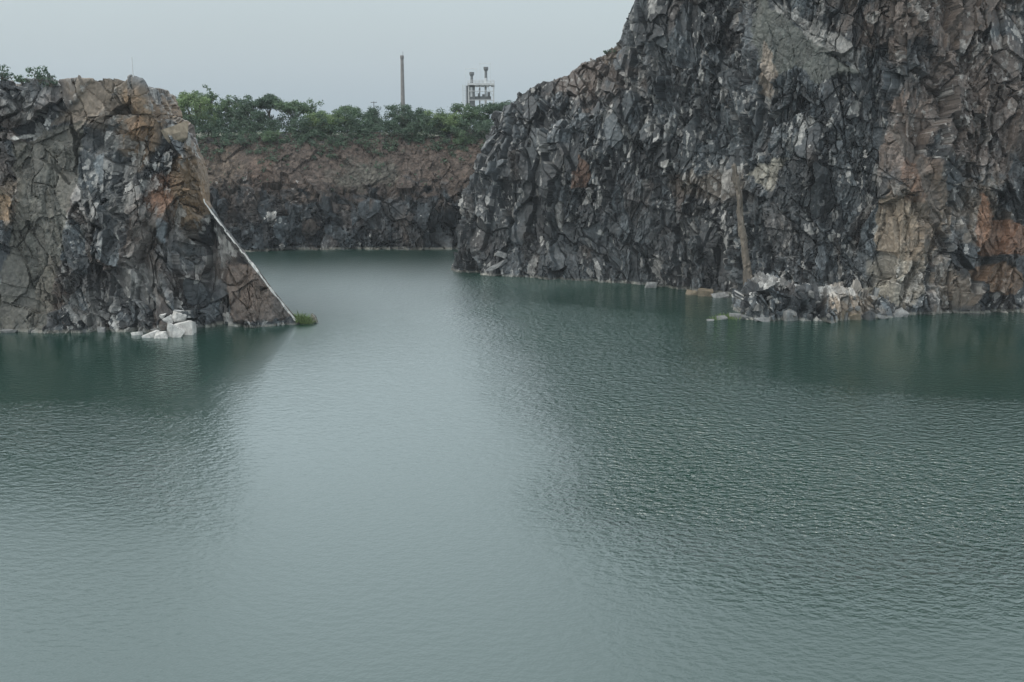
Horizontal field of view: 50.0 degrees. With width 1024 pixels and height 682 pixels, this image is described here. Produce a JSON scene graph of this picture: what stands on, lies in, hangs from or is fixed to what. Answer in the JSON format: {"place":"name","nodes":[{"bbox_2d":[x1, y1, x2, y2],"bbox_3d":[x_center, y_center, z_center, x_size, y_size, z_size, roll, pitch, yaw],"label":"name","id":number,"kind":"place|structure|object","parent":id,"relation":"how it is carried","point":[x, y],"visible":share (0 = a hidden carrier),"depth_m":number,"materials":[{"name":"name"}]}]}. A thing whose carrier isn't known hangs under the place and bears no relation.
{"place":"outdoors","nodes":[
{"label":"outdoors","id":0,"kind":"place"},
{"bbox_2d":[196,132,438,136],"bbox_3d":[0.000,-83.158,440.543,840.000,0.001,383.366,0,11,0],"label":"ground","id":1,"kind":"structure","parent":0,"point":[199,134],"depth_m":388.55,"materials":[{"name":"brown soil"}]},
{"bbox_2d":[190,84,218,136],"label":"tree","id":2,"kind":"object","parent":1,"relation":"on","point":[211,96],"visible":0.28,"depth_m":252.44,"materials":[{"name":"green plant"}]},
{"bbox_2d":[210,95,246,134],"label":"tree","id":3,"kind":"object","parent":1,"relation":"on","point":[232,103],"visible":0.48,"depth_m":250.70,"materials":[{"name":"green plant"}]},
{"bbox_2d":[400,55,404,128],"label":"chimney","id":4,"kind":"object","parent":1,"relation":"on","point":[402,81],"visible":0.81,"depth_m":291.77,"materials":[{"name":"concrete"}]},
{"bbox_2d":[462,63,494,122],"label":"industrial tower","id":5,"kind":"structure","parent":1,"relation":"on","point":[471,97],"depth_m":276.36,"materials":[{"name":"grey paint"}]},
{"bbox_2d":[0,0,634,131],"label":"sky","id":6,"kind":"structure","parent":0,"point":[337,53],"materials":[{"name":"grey"}]},
{"bbox_2d":[0,248,1023,681],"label":"water","id":7,"kind":"structure","parent":0,"point":[410,466],"depth_m":76.87,"materials":[{"name":"teal liquid"}]},
{"bbox_2d":[97,326,105,331],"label":"boulder","id":8,"kind":"object","parent":7,"relation":"in","point":[101,329],"visible":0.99,"depth_m":136.72,"materials":[{"name":"grey stone"}]},
{"bbox_2d":[131,331,142,334],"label":"boulder","id":9,"kind":"object","parent":7,"relation":"in","point":[137,333],"visible":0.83,"depth_m":134.74,"materials":[{"name":"stone"}]},
{"bbox_2d":[142,330,158,337],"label":"boulder","id":10,"kind":"object","parent":7,"relation":"in","point":[150,334],"visible":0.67,"depth_m":133.29,"materials":[{"name":"stone"}]},
{"bbox_2d":[0,74,317,333],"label":"rock cliff","id":11,"kind":"structure","parent":7,"relation":"in","point":[110,219],"depth_m":136.09,"materials":[{"name":"grey stone"}]},
{"bbox_2d":[0,329,17,332],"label":"boulder","id":12,"kind":"object","parent":11,"relation":"on","point":[8,331],"visible":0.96,"depth_m":136.31,"materials":[{"name":"grey stone"}]},
{"bbox_2d":[0,65,21,80],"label":"bush","id":13,"kind":"object","parent":11,"relation":"on","point":[2,76],"visible":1,"depth_m":134.98,"materials":[{"name":"green plant"}]},
{"bbox_2d":[13,74,31,83],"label":"bush","id":14,"kind":"object","parent":11,"relation":"on","point":[22,80],"visible":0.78,"depth_m":137.08,"materials":[{"name":"green plant"}]},
{"bbox_2d":[25,65,52,83],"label":"bush","id":15,"kind":"object","parent":11,"relation":"on","point":[39,75],"visible":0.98,"depth_m":133.63,"materials":[{"name":"green plant"}]},
{"bbox_2d":[39,75,57,86],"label":"bush","id":16,"kind":"object","parent":11,"relation":"on","point":[54,83],"visible":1,"depth_m":133.69,"materials":[{"name":"green plant"}]},
{"bbox_2d":[162,314,172,322],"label":"boulder","id":17,"kind":"object","parent":11,"relation":"on","point":[167,319],"visible":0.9,"depth_m":136.35,"materials":[{"name":"stone"}]},
{"bbox_2d":[161,121,188,144],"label":"rock slab","id":18,"kind":"object","parent":11,"relation":"on","point":[179,132],"visible":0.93,"depth_m":135.37,"materials":[{"name":"beige stone"}]},
{"bbox_2d":[172,309,186,321],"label":"boulder","id":19,"kind":"object","parent":11,"relation":"on","point":[178,316],"visible":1,"depth_m":136.50,"materials":[{"name":"stone"}]},
{"bbox_2d":[291,311,315,324],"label":"grass","id":20,"kind":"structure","parent":11,"relation":"on","point":[301,318],"depth_m":142.13,"materials":[{"name":"green plant"}]},
{"bbox_2d":[154,331,167,337],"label":"boulder","id":21,"kind":"object","parent":7,"relation":"in","point":[161,334],"visible":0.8,"depth_m":132.72,"materials":[{"name":"stone"}]},
{"bbox_2d":[167,323,184,337],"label":"boulder","id":22,"kind":"object","parent":7,"relation":"in","point":[174,331],"visible":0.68,"depth_m":133.15,"materials":[{"name":"stone"}]},
{"bbox_2d":[174,320,196,334],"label":"boulder","id":23,"kind":"object","parent":7,"relation":"in","point":[188,327],"visible":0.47,"depth_m":134.91,"materials":[{"name":"stone"}]},
{"bbox_2d":[196,129,488,251],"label":"rock cliff","id":24,"kind":"structure","parent":7,"relation":"in","point":[292,205],"depth_m":230.22,"materials":[{"name":"grey stone"}]},
{"bbox_2d":[176,90,221,132],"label":"tree","id":25,"kind":"object","parent":24,"relation":"on","point":[186,100],"visible":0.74,"depth_m":243.26,"materials":[{"name":"green plant"}]},
{"bbox_2d":[221,131,257,144],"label":"bush","id":26,"kind":"object","parent":24,"relation":"on","point":[243,140],"visible":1,"depth_m":235.93,"materials":[{"name":"green plant"}]},
{"bbox_2d":[230,94,270,132],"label":"tree","id":27,"kind":"object","parent":24,"relation":"on","point":[247,105],"visible":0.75,"depth_m":244.86,"materials":[{"name":"green plant"}]},
{"bbox_2d":[255,93,281,117],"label":"tree","id":28,"kind":"object","parent":24,"relation":"on","point":[265,103],"visible":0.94,"depth_m":245.28,"materials":[{"name":"green plant"}]},
{"bbox_2d":[256,129,283,142],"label":"bush","id":29,"kind":"object","parent":24,"relation":"on","point":[267,136],"visible":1,"depth_m":237.02,"materials":[{"name":"green plant"}]},
{"bbox_2d":[271,96,323,132],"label":"tree","id":30,"kind":"object","parent":24,"relation":"on","point":[289,107],"visible":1,"depth_m":244.18,"materials":[{"name":"green plant"}]},
{"bbox_2d":[306,127,326,137],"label":"bush","id":31,"kind":"object","parent":24,"relation":"on","point":[319,132],"visible":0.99,"depth_m":240.39,"materials":[{"name":"green plant"}]},
{"bbox_2d":[301,110,345,134],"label":"tree","id":32,"kind":"object","parent":24,"relation":"on","point":[315,119],"visible":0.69,"depth_m":243.01,"materials":[{"name":"green plant"}]},
{"bbox_2d":[182,103,493,189],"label":"undergrowth","id":33,"kind":"object","parent":24,"relation":"on","point":[274,126],"visible":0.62,"depth_m":240.62,"materials":[{"name":"green plant"}]},
{"bbox_2d":[331,104,365,133],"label":"tree","id":34,"kind":"object","parent":24,"relation":"on","point":[345,109],"visible":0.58,"depth_m":246.13,"materials":[{"name":"green plant"}]},
{"bbox_2d":[364,106,382,130],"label":"tree","id":35,"kind":"object","parent":24,"relation":"on","point":[373,111],"visible":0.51,"depth_m":248.61,"materials":[{"name":"green plant"}]},
{"bbox_2d":[373,161,384,168],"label":"bush","id":36,"kind":"object","parent":24,"relation":"on","point":[378,166],"visible":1,"depth_m":235.21,"materials":[{"name":"green plant"}]},
{"bbox_2d":[383,104,434,134],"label":"tree","id":37,"kind":"object","parent":24,"relation":"on","point":[402,114],"visible":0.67,"depth_m":243.85,"materials":[{"name":"green plant"}]},
{"bbox_2d":[398,119,426,140],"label":"bush","id":38,"kind":"object","parent":24,"relation":"on","point":[415,135],"visible":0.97,"depth_m":240.65,"materials":[{"name":"green plant"}]},
{"bbox_2d":[424,110,461,133],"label":"tree","id":39,"kind":"object","parent":24,"relation":"on","point":[445,117],"visible":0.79,"depth_m":241.84,"materials":[{"name":"green plant"}]},
{"bbox_2d":[452,129,471,144],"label":"bush","id":40,"kind":"object","parent":24,"relation":"on","point":[459,140],"visible":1,"depth_m":239.48,"materials":[{"name":"green plant"}]},
{"bbox_2d":[446,102,490,128],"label":"tree","id":41,"kind":"object","parent":24,"relation":"on","point":[470,113],"visible":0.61,"depth_m":246.88,"materials":[{"name":"green plant"}]},
{"bbox_2d":[473,100,513,114],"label":"tree","id":42,"kind":"object","parent":24,"relation":"on","point":[489,108],"visible":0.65,"depth_m":247.46,"materials":[{"name":"green plant"}]},
{"bbox_2d":[645,282,657,287],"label":"boulder","id":43,"kind":"object","parent":7,"relation":"in","point":[651,285],"visible":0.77,"depth_m":174.26,"materials":[{"name":"grey stone"}]},
{"bbox_2d":[685,289,697,294],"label":"boulder","id":44,"kind":"object","parent":7,"relation":"in","point":[691,292],"visible":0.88,"depth_m":167.38,"materials":[{"name":"beige stone"}]},
{"bbox_2d":[697,288,712,295],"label":"boulder","id":45,"kind":"object","parent":7,"relation":"in","point":[704,292],"visible":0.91,"depth_m":165.71,"materials":[{"name":"beige stone"}]},
{"bbox_2d":[711,292,729,297],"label":"boulder","id":46,"kind":"object","parent":7,"relation":"in","point":[721,295],"visible":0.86,"depth_m":164.22,"materials":[{"name":"grey stone"}]},
{"bbox_2d":[716,315,727,319],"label":"boulder","id":47,"kind":"object","parent":7,"relation":"in","point":[722,317],"visible":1,"depth_m":145.66,"materials":[{"name":"grey stone"}]},
{"bbox_2d":[707,312,740,319],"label":"weed patch","id":48,"kind":"object","parent":7,"relation":"on","point":[727,315],"visible":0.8,"depth_m":146.06,"materials":[{"name":"green plant"}]},
{"bbox_2d":[729,313,743,318],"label":"boulder","id":49,"kind":"object","parent":7,"relation":"in","point":[737,315],"visible":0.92,"depth_m":146.19,"materials":[{"name":"grey stone"}]},
{"bbox_2d":[451,0,1023,314],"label":"rock cliff","id":50,"kind":"structure","parent":7,"relation":"in","point":[872,144],"depth_m":155.44,"materials":[{"name":"grey stone"}]},
{"bbox_2d":[485,259,507,270],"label":"rock slab","id":51,"kind":"object","parent":50,"relation":"on","point":[496,266],"visible":1,"depth_m":187.84,"materials":[{"name":"grey stone"}]},
{"bbox_2d":[495,251,506,258],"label":"boulder","id":52,"kind":"object","parent":51,"relation":"on","point":[501,254],"visible":1,"depth_m":187.67,"materials":[{"name":"grey stone"}]},
{"bbox_2d":[603,49,615,56],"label":"bush","id":53,"kind":"object","parent":50,"relation":"on","point":[606,52],"visible":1,"depth_m":182.01,"materials":[{"name":"green plant"}]},
{"bbox_2d":[741,315,754,319],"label":"boulder","id":54,"kind":"object","parent":7,"relation":"in","point":[745,317],"visible":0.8,"depth_m":145.57,"materials":[{"name":"grey stone"}]},
{"bbox_2d":[731,271,896,322],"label":"rock ledge","id":55,"kind":"object","parent":7,"relation":"in","point":[759,287],"visible":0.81,"depth_m":145.84,"materials":[{"name":"grey stone"}]},
{"bbox_2d":[731,163,752,285],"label":"rock pillar","id":56,"kind":"object","parent":55,"relation":"on","point":[746,262],"visible":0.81,"depth_m":155.16,"materials":[{"name":"grey stone"}]},
{"bbox_2d":[754,317,769,321],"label":"boulder","id":57,"kind":"object","parent":55,"relation":"on","point":[763,319],"visible":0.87,"depth_m":144.12,"materials":[{"name":"grey stone"}]},
{"bbox_2d":[783,309,797,320],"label":"boulder","id":58,"kind":"object","parent":55,"relation":"on","point":[788,314],"visible":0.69,"depth_m":144.59,"materials":[{"name":"grey stone"}]},
{"bbox_2d":[799,313,812,320],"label":"boulder","id":59,"kind":"object","parent":55,"relation":"on","point":[809,316],"visible":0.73,"depth_m":144.52,"materials":[{"name":"stone"}]},
{"bbox_2d":[745,290,888,319],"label":"rubble","id":60,"kind":"object","parent":55,"relation":"on","point":[759,307],"visible":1,"depth_m":144.67,"materials":[{"name":"grey stone"}]},
{"bbox_2d":[838,311,848,320],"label":"boulder","id":61,"kind":"object","parent":55,"relation":"on","point":[843,313],"visible":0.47,"depth_m":144.99,"materials":[{"name":"beige stone"}]},
{"bbox_2d":[849,310,860,319],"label":"boulder","id":62,"kind":"object","parent":55,"relation":"on","point":[855,316],"visible":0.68,"depth_m":145.20,"materials":[{"name":"beige stone"}]},
{"bbox_2d":[862,310,875,320],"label":"boulder","id":63,"kind":"object","parent":55,"relation":"on","point":[869,315],"visible":0.68,"depth_m":145.25,"materials":[{"name":"stone"}]},
{"bbox_2d":[876,314,888,318],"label":"boulder","id":64,"kind":"object","parent":55,"relation":"on","point":[881,316],"visible":0.9,"depth_m":145.99,"materials":[{"name":"grey stone"}]},
{"bbox_2d":[892,307,908,316],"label":"boulder","id":65,"kind":"object","parent":55,"relation":"on","point":[901,312],"visible":0.59,"depth_m":147.57,"materials":[{"name":"grey stone"}]}
]}

